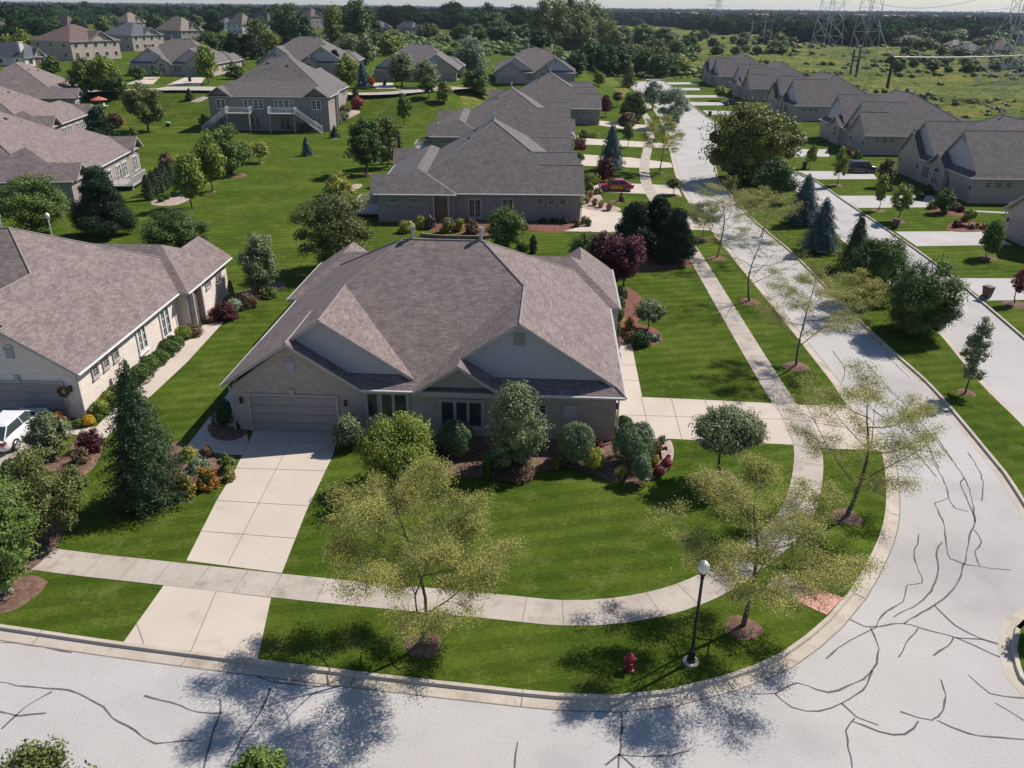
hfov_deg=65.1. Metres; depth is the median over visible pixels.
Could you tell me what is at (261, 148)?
ornamental tree
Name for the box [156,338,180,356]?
shrub
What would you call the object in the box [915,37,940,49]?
shade tree
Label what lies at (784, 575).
path
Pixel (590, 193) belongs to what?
ornamental grass
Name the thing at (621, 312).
shrub
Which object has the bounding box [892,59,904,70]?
shade tree
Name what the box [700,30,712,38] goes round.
shade tree
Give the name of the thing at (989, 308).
kerb
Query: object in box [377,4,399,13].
shade tree
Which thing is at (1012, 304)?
mulch ring
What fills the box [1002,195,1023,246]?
townhouse
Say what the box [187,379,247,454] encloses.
path
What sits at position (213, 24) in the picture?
shade tree
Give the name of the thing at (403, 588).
sidewalk joint
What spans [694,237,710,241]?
mulch ring
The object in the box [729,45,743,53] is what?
shade tree
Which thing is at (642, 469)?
shrub
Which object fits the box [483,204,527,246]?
young tree
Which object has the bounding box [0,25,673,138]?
back lawn
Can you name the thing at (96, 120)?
pine tree
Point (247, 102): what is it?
window
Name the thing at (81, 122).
window
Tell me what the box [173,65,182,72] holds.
window
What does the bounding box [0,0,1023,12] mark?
sky
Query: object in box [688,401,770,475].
ornamental tree
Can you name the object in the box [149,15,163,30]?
shade tree
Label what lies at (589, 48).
shade tree
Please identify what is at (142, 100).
shade tree
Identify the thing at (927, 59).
shade tree
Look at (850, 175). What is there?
driveway
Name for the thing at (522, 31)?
shade tree
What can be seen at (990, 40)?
shade tree
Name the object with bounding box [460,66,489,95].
shade tree
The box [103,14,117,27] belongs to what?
shade tree
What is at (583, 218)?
shrub
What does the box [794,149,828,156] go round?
driveway
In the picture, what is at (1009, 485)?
kerb
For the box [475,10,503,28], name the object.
shade tree
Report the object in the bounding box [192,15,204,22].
shade tree
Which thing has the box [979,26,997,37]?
shade tree
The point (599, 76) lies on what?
young tree
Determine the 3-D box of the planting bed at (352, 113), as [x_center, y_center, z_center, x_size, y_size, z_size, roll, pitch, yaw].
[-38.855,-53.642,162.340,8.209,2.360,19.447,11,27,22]
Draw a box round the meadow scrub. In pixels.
[595,34,1023,118]
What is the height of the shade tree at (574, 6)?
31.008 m
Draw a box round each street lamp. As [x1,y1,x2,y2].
[45,213,52,235]
[683,560,709,667]
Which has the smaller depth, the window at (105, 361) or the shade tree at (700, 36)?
the window at (105, 361)
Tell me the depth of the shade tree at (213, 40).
291.52 m
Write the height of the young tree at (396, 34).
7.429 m
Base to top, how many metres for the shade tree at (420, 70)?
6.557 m
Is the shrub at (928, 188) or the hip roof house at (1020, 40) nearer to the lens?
the shrub at (928, 188)
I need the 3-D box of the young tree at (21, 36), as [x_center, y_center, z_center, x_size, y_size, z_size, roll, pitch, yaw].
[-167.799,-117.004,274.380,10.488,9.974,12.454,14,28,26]
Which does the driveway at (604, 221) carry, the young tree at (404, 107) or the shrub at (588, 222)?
the shrub at (588, 222)
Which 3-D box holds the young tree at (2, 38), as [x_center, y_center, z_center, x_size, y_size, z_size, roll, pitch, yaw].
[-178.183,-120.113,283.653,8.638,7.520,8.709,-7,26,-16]
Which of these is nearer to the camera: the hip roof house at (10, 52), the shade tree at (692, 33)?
the hip roof house at (10, 52)
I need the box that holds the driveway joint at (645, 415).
[137,364,875,650]
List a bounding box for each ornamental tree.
[135,206,214,247]
[157,150,174,167]
[248,141,269,161]
[368,75,374,85]
[587,230,628,264]
[593,157,615,181]
[603,234,646,284]
[633,297,670,328]
[666,178,684,193]
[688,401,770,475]
[697,97,809,181]
[839,234,918,299]
[880,253,970,336]
[963,208,978,224]
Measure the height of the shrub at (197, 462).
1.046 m
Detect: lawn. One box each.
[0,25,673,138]
[0,78,885,693]
[656,79,1023,336]
[716,147,1023,496]
[1018,626,1023,672]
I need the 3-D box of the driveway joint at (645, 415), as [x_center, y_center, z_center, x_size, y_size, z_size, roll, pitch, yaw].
[0.076,3.553,44.152,39.317,0.001,15.906,-12,28,-26]
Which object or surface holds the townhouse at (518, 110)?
on the lawn at (592, 536)
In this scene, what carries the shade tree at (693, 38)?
on the ground at (470, 100)
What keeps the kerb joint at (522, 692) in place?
on the kerb at (824, 629)
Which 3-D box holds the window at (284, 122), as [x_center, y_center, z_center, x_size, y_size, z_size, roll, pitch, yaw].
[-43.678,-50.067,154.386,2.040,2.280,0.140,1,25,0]
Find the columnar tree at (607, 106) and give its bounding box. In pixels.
[600,95,613,116]
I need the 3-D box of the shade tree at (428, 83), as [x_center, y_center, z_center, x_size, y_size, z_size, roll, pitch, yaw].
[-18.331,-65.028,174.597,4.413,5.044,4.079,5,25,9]
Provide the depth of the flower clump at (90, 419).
45.85 m
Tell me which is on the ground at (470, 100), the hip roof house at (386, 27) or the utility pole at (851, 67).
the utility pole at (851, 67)
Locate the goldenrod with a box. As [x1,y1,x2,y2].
[665,35,1023,107]
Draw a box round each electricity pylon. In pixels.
[710,1,724,16]
[809,0,844,51]
[842,0,883,78]
[968,0,1023,102]
[999,8,1023,80]
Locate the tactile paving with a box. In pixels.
[795,582,842,614]
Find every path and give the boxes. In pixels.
[64,321,222,437]
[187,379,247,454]
[767,573,798,598]
[973,210,1007,212]
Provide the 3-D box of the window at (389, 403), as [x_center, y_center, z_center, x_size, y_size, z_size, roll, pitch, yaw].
[-6.956,1.244,44.667,2.670,1.860,0.140,2,25,2]
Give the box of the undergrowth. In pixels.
[266,29,698,75]
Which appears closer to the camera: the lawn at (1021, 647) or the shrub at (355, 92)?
the lawn at (1021, 647)
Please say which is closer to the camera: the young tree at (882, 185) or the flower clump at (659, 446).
the flower clump at (659, 446)
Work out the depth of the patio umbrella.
165.85 m
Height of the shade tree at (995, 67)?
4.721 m
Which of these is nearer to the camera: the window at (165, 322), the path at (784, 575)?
the path at (784, 575)
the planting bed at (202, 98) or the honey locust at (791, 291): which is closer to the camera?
the honey locust at (791, 291)
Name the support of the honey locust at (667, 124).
on the mulch ring
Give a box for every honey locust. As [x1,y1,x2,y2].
[307,450,536,651]
[633,445,890,626]
[641,114,685,171]
[684,174,777,256]
[687,200,728,237]
[706,220,811,300]
[730,185,803,236]
[752,257,871,364]
[777,354,952,515]
[824,267,891,313]
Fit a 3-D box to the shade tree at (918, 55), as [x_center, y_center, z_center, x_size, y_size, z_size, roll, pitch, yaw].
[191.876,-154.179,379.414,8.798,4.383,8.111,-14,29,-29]
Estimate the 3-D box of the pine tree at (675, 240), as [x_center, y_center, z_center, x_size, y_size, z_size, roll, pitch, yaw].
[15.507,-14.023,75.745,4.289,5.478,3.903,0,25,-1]
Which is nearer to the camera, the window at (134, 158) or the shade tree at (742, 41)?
the window at (134, 158)
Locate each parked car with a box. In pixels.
[0,408,47,451]
[598,178,633,191]
[722,99,740,105]
[847,160,878,172]
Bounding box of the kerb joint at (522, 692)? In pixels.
[0,108,900,712]
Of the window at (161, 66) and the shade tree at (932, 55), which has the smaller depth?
the window at (161, 66)
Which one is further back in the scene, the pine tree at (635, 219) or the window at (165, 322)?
the pine tree at (635, 219)
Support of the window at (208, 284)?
in the townhouse at (80, 320)
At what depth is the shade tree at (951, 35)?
539.71 m
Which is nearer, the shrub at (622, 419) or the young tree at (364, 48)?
the shrub at (622, 419)
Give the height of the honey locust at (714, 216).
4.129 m
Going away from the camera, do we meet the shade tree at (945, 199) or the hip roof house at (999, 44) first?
the shade tree at (945, 199)
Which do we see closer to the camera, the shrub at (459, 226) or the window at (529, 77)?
the shrub at (459, 226)
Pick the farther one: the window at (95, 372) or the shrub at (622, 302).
the shrub at (622, 302)
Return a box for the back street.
[88,86,487,95]
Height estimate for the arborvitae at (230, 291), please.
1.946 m
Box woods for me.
[0,1,1023,46]
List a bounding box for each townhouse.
[0,58,88,103]
[0,86,93,131]
[0,111,145,210]
[0,215,231,418]
[127,35,243,75]
[201,50,349,132]
[219,225,626,440]
[254,33,364,74]
[353,112,584,221]
[372,41,465,81]
[414,82,575,151]
[486,68,601,124]
[493,45,576,83]
[702,52,760,86]
[729,58,804,100]
[766,68,874,120]
[818,85,973,154]
[895,109,1023,203]
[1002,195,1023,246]
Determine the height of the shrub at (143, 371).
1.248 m
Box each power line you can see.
[869,0,973,7]
[893,55,1022,57]
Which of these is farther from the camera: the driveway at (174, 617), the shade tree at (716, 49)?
the shade tree at (716, 49)
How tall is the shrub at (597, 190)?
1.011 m
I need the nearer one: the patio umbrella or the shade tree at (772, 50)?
the patio umbrella
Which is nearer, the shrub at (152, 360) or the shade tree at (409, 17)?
the shrub at (152, 360)
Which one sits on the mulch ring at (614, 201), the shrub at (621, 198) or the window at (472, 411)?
the shrub at (621, 198)
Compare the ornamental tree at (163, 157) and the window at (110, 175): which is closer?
the window at (110, 175)
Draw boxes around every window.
[80,120,84,128]
[90,363,101,380]
[101,354,111,371]
[106,169,112,182]
[111,346,121,362]
[115,164,122,178]
[121,160,128,176]
[132,155,138,171]
[135,324,150,356]
[158,63,165,73]
[158,305,173,338]
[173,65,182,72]
[205,278,212,289]
[215,269,222,280]
[216,99,225,108]
[219,117,229,129]
[243,99,252,108]
[250,117,260,129]
[253,99,263,108]
[273,100,283,109]
[280,118,290,129]
[284,100,293,109]
[311,100,320,109]
[311,118,321,130]
[363,393,410,421]
[389,198,398,203]
[409,198,418,203]
[437,398,485,430]
[439,139,446,143]
[467,198,482,218]
[501,198,513,211]
[525,74,532,80]
[532,403,547,418]
[536,198,543,205]
[547,198,554,205]
[559,198,566,205]
[562,404,578,419]
[831,126,836,140]
[841,131,847,143]
[874,138,879,143]
[919,164,929,180]
[930,166,939,186]
[944,174,950,188]
[984,182,991,188]
[994,182,1002,188]
[1005,182,1012,188]
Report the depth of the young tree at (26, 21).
459.44 m
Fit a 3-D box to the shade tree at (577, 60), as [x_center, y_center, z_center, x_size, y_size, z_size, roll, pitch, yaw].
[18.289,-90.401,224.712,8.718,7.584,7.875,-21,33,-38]
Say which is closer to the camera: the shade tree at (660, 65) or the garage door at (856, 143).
the garage door at (856, 143)
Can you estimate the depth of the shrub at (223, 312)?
61.13 m
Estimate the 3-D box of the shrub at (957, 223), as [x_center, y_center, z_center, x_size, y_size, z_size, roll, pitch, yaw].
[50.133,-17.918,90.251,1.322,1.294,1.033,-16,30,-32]
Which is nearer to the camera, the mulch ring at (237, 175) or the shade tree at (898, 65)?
the mulch ring at (237, 175)
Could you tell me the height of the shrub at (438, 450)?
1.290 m
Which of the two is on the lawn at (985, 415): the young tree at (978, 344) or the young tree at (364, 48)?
the young tree at (978, 344)
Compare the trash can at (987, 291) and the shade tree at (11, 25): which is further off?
the shade tree at (11, 25)
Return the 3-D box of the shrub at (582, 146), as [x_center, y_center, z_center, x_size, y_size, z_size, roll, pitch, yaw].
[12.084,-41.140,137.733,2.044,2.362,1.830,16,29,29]
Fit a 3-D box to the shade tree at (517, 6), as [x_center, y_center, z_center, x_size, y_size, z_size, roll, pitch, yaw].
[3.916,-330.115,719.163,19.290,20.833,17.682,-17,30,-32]
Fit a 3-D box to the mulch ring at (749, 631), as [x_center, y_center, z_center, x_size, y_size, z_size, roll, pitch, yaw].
[9.132,9.528,31.540,1.468,0.130,1.449,1,25,0]
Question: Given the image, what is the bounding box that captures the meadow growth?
[651,37,1023,120]
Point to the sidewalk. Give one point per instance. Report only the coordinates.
(671, 599)
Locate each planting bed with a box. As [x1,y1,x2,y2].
[21,435,101,573]
[151,193,194,205]
[165,442,234,500]
[190,96,207,101]
[206,282,285,321]
[208,424,247,440]
[300,109,359,131]
[352,184,361,190]
[353,433,661,484]
[395,219,575,234]
[582,195,620,211]
[616,287,662,348]
[638,253,692,270]
[646,440,673,480]
[927,208,963,215]
[947,222,984,231]
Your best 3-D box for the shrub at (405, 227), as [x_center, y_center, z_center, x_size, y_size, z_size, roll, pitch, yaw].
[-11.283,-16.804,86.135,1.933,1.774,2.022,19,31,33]
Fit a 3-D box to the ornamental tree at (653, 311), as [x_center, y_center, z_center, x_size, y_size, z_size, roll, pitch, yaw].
[10.313,-5.124,60.086,2.600,2.624,2.820,-13,28,-26]
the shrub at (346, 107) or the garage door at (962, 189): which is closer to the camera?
the garage door at (962, 189)
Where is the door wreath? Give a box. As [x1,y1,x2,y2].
[56,386,69,397]
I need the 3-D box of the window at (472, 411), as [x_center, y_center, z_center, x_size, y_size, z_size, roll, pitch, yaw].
[-2.815,1.709,44.650,2.720,1.910,0.140,2,25,2]
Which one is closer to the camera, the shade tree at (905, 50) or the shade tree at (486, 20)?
the shade tree at (905, 50)
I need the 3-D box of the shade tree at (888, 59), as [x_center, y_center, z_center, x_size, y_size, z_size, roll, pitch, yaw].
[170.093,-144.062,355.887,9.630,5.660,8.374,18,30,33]
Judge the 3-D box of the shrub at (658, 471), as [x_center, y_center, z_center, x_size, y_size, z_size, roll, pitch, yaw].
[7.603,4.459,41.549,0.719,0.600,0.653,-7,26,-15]
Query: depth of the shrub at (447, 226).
85.80 m
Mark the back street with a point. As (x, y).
(410, 90)
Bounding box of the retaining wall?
[420,233,490,238]
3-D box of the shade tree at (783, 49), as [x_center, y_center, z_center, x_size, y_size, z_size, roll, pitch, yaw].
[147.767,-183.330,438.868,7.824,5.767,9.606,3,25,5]
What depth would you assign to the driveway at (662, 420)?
48.52 m
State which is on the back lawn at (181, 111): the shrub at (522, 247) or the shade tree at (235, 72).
the shade tree at (235, 72)
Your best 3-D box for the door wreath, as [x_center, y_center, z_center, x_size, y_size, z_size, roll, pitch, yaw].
[-25.830,0.453,46.103,0.784,0.782,0.231,1,25,0]
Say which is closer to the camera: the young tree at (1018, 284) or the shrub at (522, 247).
the young tree at (1018, 284)
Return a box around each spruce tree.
[91,360,201,527]
[122,358,135,379]
[184,88,194,99]
[300,137,313,156]
[327,125,341,137]
[354,61,372,87]
[595,123,625,169]
[620,60,637,86]
[779,173,821,226]
[793,197,843,254]
[831,213,872,271]
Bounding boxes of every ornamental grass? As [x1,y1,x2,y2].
[479,453,495,479]
[584,195,591,202]
[587,189,593,197]
[590,197,598,205]
[597,199,604,207]
[605,202,613,210]
[615,464,629,484]
[622,316,634,328]
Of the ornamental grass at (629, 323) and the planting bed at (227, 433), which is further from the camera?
the ornamental grass at (629, 323)
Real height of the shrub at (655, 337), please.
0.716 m
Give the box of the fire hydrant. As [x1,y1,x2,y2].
[623,652,636,672]
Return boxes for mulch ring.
[0,575,47,613]
[225,173,246,177]
[403,632,440,658]
[608,200,621,202]
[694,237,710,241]
[705,470,739,485]
[707,256,725,260]
[726,615,762,639]
[740,298,760,304]
[782,361,808,371]
[831,508,863,524]
[870,209,884,211]
[956,388,975,395]
[978,256,997,260]
[1001,300,1023,308]
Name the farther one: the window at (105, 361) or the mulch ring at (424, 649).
the window at (105, 361)
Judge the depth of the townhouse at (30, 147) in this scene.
100.94 m
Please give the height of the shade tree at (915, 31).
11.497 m
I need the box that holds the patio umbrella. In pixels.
[91,96,106,103]
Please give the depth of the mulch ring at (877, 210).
97.49 m
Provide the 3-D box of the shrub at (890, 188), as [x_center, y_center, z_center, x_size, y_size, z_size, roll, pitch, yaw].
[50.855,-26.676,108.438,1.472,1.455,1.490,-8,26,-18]
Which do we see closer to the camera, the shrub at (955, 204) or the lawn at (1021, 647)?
the lawn at (1021, 647)
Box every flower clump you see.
[81,414,95,426]
[171,472,197,498]
[193,466,221,492]
[220,465,235,482]
[550,457,561,468]
[651,455,658,465]
[652,441,662,451]
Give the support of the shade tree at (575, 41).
on the ground at (470, 100)
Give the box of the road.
[0,79,1023,767]
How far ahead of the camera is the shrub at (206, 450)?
42.67 m
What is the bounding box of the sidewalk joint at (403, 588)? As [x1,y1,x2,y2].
[45,124,821,625]
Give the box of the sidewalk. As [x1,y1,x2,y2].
[31,113,822,624]
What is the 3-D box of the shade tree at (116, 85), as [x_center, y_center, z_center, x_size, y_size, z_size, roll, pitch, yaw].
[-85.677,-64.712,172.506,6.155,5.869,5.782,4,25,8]
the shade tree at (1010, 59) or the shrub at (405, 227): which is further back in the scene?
the shade tree at (1010, 59)
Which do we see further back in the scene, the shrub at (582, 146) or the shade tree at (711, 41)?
the shade tree at (711, 41)
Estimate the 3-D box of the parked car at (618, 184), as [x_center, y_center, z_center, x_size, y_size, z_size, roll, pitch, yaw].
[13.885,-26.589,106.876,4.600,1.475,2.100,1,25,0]
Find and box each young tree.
[0,33,10,41]
[5,26,34,46]
[10,21,31,34]
[19,17,37,34]
[38,54,63,73]
[47,15,61,23]
[63,54,99,97]
[86,54,122,95]
[159,15,167,22]
[168,151,208,208]
[191,127,226,190]
[192,41,219,83]
[256,28,282,50]
[257,15,268,29]
[321,3,344,41]
[332,51,359,84]
[337,0,375,40]
[337,33,359,51]
[354,32,376,64]
[375,114,398,167]
[376,32,401,55]
[385,51,414,85]
[387,29,403,41]
[396,92,412,125]
[435,81,454,101]
[451,34,489,71]
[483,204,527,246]
[565,231,597,253]
[592,71,607,86]
[620,122,634,147]
[642,79,664,108]
[727,89,733,98]
[786,121,800,137]
[805,145,817,167]
[833,146,848,184]
[874,173,890,209]
[959,316,995,393]
[978,219,1006,256]
[1009,268,1023,302]
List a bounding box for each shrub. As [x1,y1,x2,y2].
[0,454,27,479]
[56,464,91,489]
[68,446,91,465]
[72,418,83,427]
[74,427,104,454]
[88,398,110,414]
[93,413,102,420]
[98,391,116,405]
[106,385,116,396]
[127,127,139,136]
[131,363,154,381]
[138,353,161,369]
[151,348,169,362]
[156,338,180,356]
[157,196,164,201]
[163,194,170,198]
[165,334,184,349]
[170,191,176,196]
[174,325,192,337]
[179,444,199,463]
[187,322,204,337]
[187,454,211,473]
[197,113,211,128]
[199,444,212,456]
[205,301,238,322]
[210,398,235,427]
[216,451,235,473]
[224,165,232,173]
[228,297,243,311]
[240,291,260,310]
[259,285,277,299]
[293,123,301,130]
[302,123,310,130]
[321,170,357,196]
[331,411,363,446]
[340,104,350,111]
[340,111,348,118]
[351,96,364,108]
[352,87,358,97]
[397,220,415,233]
[414,215,424,229]
[423,213,436,229]
[423,442,445,461]
[437,418,474,457]
[439,217,455,233]
[454,217,464,231]
[463,219,478,234]
[482,379,555,470]
[493,460,537,484]
[514,218,528,230]
[515,242,529,252]
[538,217,547,223]
[549,218,558,223]
[556,421,595,464]
[560,218,569,223]
[574,135,579,148]
[574,217,580,226]
[576,138,587,149]
[577,152,584,160]
[578,128,590,137]
[580,215,586,224]
[584,172,601,182]
[584,447,604,470]
[585,182,593,190]
[585,217,591,226]
[590,133,600,137]
[594,187,602,193]
[594,440,603,447]
[611,420,656,465]
[616,415,632,427]
[617,285,627,298]
[617,322,621,334]
[618,193,624,201]
[618,307,624,321]
[619,296,625,307]
[623,330,635,344]
[630,328,651,348]
[630,452,652,481]
[649,333,661,342]
[653,464,665,476]
[657,435,666,444]
[660,456,672,467]
[821,265,832,275]
[851,150,862,158]
[886,183,893,191]
[913,191,925,200]
[923,184,933,193]
[926,200,937,209]
[949,201,960,210]
[951,219,962,227]
[955,205,964,212]
[959,215,968,221]
[967,223,975,229]
[975,222,981,228]
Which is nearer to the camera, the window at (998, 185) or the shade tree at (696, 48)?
the window at (998, 185)
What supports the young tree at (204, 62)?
on the back lawn at (181, 111)
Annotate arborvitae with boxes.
[140,174,156,199]
[147,170,159,194]
[152,167,166,192]
[158,163,171,188]
[164,160,173,185]
[227,280,235,301]
[393,129,403,147]
[528,235,538,252]
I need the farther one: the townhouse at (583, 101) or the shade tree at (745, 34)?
the shade tree at (745, 34)
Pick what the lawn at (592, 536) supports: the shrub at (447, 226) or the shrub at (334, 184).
the shrub at (334, 184)
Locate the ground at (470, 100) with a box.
[87,20,1021,129]
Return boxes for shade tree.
[0,26,15,36]
[0,171,75,232]
[0,466,44,594]
[0,733,96,767]
[1,23,16,32]
[1,27,17,35]
[1,445,86,544]
[5,17,18,23]
[18,13,31,21]
[18,407,74,459]
[27,14,49,34]
[37,22,58,33]
[69,16,87,28]
[77,1,90,5]
[93,14,113,32]
[100,69,128,96]
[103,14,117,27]
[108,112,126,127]
[116,79,166,131]
[127,66,147,79]
[145,13,153,26]
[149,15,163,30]
[150,68,161,78]
[176,8,189,16]
[186,14,200,25]
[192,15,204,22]
[195,31,226,50]
[201,12,224,32]
[204,123,258,173]
[217,3,230,8]
[221,65,245,78]
[226,740,296,767]
[233,231,279,292]
[236,54,246,65]
[243,18,266,35]
[266,2,298,38]
[282,9,315,37]
[286,191,375,264]
[343,116,387,173]
[351,410,439,494]
[366,8,385,35]
[370,32,381,47]
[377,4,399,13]
[379,8,405,29]
[388,11,418,28]
[395,6,409,11]
[403,7,416,13]
[410,59,441,82]
[415,22,440,37]
[417,13,442,26]
[417,73,437,97]
[438,0,463,12]
[442,8,458,16]
[447,24,473,39]
[455,68,462,77]
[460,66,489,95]
[469,23,486,39]
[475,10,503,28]
[480,2,497,10]
[484,18,518,42]
[485,6,495,12]
[503,7,521,12]
[511,4,524,8]
[512,24,530,38]
[526,0,576,44]
[528,24,553,47]
[547,0,597,39]
[554,10,599,51]
[566,47,588,75]
[580,40,598,71]
[581,0,611,38]
[592,17,619,43]
[592,43,619,76]
[599,29,631,48]
[612,91,622,106]
[614,44,632,75]
[616,25,634,44]
[616,112,638,126]
[618,88,649,121]
[625,43,642,61]
[631,24,655,43]
[632,45,659,74]
[637,71,645,78]
[644,37,670,54]
[646,51,675,77]
[650,26,675,45]
[655,86,693,128]
[667,40,688,53]
[667,52,681,75]
[678,55,694,70]
[680,38,693,44]
[688,44,702,52]
[689,30,697,35]
[689,35,698,44]
[697,33,704,40]
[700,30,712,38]
[707,37,717,46]
[709,45,725,53]
[714,86,726,100]
[729,35,737,41]
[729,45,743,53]
[737,31,751,38]
[737,37,749,46]
[741,44,751,52]
[751,155,800,201]
[752,46,762,55]
[757,36,766,44]
[760,29,773,36]
[765,35,769,43]
[767,39,781,48]
[767,46,777,53]
[770,32,786,39]
[776,43,788,54]
[790,37,797,42]
[844,144,854,158]
[876,158,896,182]
[883,53,906,63]
[888,38,901,46]
[890,182,914,217]
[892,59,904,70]
[899,36,914,48]
[899,47,909,54]
[900,31,912,36]
[900,59,907,70]
[907,53,924,61]
[908,51,922,55]
[908,58,920,67]
[911,27,924,35]
[911,36,922,48]
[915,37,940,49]
[917,31,930,37]
[922,54,941,61]
[922,59,942,70]
[924,56,938,62]
[931,30,947,41]
[934,188,955,213]
[935,45,947,55]
[937,32,961,43]
[938,38,958,45]
[938,54,956,61]
[939,29,968,41]
[941,56,950,65]
[943,65,954,71]
[949,47,972,56]
[958,57,975,63]
[958,66,966,72]
[963,61,977,72]
[971,37,987,45]
[974,64,989,71]
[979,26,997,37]
[982,36,1008,44]
[989,60,1005,71]
[994,31,1013,40]
[1002,56,1020,65]
[1006,60,1016,69]
[1012,31,1023,38]
[1014,63,1023,71]
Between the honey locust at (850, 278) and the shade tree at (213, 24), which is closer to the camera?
the honey locust at (850, 278)
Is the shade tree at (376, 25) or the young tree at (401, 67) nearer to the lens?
the young tree at (401, 67)
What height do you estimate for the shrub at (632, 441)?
2.366 m
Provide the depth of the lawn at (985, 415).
55.90 m
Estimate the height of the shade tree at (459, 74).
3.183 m
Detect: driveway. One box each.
[0,440,31,468]
[124,585,270,658]
[128,77,159,83]
[168,77,204,84]
[187,430,335,572]
[373,83,395,88]
[566,208,708,231]
[580,138,668,147]
[581,154,671,167]
[592,183,681,195]
[600,121,661,131]
[616,338,792,444]
[667,82,698,84]
[675,88,699,89]
[685,95,724,97]
[689,102,723,104]
[703,110,732,114]
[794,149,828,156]
[798,171,876,178]
[799,405,878,450]
[840,196,936,207]
[897,231,1012,245]
[957,278,1023,300]
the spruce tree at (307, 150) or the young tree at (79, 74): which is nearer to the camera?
the spruce tree at (307, 150)
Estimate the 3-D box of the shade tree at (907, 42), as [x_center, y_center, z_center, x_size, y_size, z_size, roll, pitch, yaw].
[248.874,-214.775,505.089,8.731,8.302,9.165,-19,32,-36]
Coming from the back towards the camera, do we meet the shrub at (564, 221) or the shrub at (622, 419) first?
the shrub at (564, 221)
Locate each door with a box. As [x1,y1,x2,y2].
[0,375,71,418]
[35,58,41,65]
[140,65,151,75]
[189,66,200,75]
[194,295,200,321]
[246,389,340,432]
[322,65,339,74]
[376,71,393,80]
[436,70,453,81]
[437,203,445,220]
[499,73,517,83]
[559,74,573,81]
[712,77,716,86]
[743,90,748,100]
[767,99,774,110]
[786,106,794,119]
[819,124,830,140]
[849,135,862,151]
[898,157,916,179]
[948,176,970,202]
[1005,216,1023,246]
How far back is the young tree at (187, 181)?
92.69 m
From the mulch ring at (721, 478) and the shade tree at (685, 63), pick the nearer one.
the mulch ring at (721, 478)
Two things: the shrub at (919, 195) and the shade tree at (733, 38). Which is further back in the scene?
the shade tree at (733, 38)
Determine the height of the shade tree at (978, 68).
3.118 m
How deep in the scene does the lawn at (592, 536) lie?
38.23 m
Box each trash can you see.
[802,161,807,168]
[891,218,901,227]
[980,285,995,297]
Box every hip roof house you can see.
[0,42,47,65]
[29,24,121,60]
[58,15,72,25]
[104,22,163,50]
[115,12,146,26]
[155,17,203,39]
[219,18,228,29]
[225,13,252,33]
[252,12,273,29]
[301,8,323,29]
[380,21,391,30]
[396,21,419,33]
[888,35,920,45]
[941,40,964,47]
[949,43,989,55]
[984,40,1015,53]
[1013,34,1023,45]
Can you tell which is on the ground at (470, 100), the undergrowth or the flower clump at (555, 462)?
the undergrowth
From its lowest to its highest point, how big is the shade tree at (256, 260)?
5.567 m
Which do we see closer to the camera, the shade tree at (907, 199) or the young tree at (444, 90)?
the shade tree at (907, 199)
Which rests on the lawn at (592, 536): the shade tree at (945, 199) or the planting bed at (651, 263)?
the planting bed at (651, 263)
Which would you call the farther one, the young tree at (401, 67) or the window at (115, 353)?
the young tree at (401, 67)
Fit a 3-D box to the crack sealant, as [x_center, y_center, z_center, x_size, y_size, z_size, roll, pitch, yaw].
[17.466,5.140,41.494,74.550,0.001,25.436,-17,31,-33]
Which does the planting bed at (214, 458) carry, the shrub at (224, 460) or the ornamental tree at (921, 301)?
the shrub at (224, 460)
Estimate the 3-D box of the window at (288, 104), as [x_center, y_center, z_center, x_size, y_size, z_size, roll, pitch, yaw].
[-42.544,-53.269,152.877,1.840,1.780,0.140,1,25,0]
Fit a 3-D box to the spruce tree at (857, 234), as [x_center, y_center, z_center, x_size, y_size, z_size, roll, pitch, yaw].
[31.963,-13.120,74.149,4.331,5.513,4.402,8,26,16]
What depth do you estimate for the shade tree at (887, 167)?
109.37 m
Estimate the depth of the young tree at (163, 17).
538.33 m
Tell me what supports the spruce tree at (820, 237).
on the lawn at (985, 415)
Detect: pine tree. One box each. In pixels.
[66,164,139,237]
[83,106,119,135]
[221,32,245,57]
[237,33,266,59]
[279,35,291,45]
[331,49,339,72]
[614,200,657,253]
[646,194,671,247]
[651,207,697,264]
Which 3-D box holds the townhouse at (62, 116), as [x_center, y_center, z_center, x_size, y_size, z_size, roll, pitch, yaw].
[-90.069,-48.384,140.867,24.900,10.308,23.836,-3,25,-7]
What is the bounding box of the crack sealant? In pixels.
[0,294,1023,767]
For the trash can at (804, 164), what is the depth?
122.72 m
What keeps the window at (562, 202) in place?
in the townhouse at (479, 173)
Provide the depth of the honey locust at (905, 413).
36.55 m
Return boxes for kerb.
[0,81,898,710]
[658,80,1023,338]
[712,144,1023,518]
[998,607,1023,696]
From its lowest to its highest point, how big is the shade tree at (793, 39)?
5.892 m
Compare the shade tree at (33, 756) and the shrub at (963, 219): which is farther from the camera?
the shrub at (963, 219)
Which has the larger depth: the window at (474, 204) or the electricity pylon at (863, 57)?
the electricity pylon at (863, 57)
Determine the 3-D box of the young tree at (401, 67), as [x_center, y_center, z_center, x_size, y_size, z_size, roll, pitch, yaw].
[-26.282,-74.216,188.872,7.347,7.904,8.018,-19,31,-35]
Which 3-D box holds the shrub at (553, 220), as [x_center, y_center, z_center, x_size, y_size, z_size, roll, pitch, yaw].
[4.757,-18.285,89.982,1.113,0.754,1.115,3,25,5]
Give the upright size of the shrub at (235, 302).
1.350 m
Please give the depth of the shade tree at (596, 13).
521.72 m
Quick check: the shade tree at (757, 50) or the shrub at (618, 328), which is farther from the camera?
the shade tree at (757, 50)
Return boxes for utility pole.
[849,48,855,73]
[854,45,861,76]
[886,54,894,87]

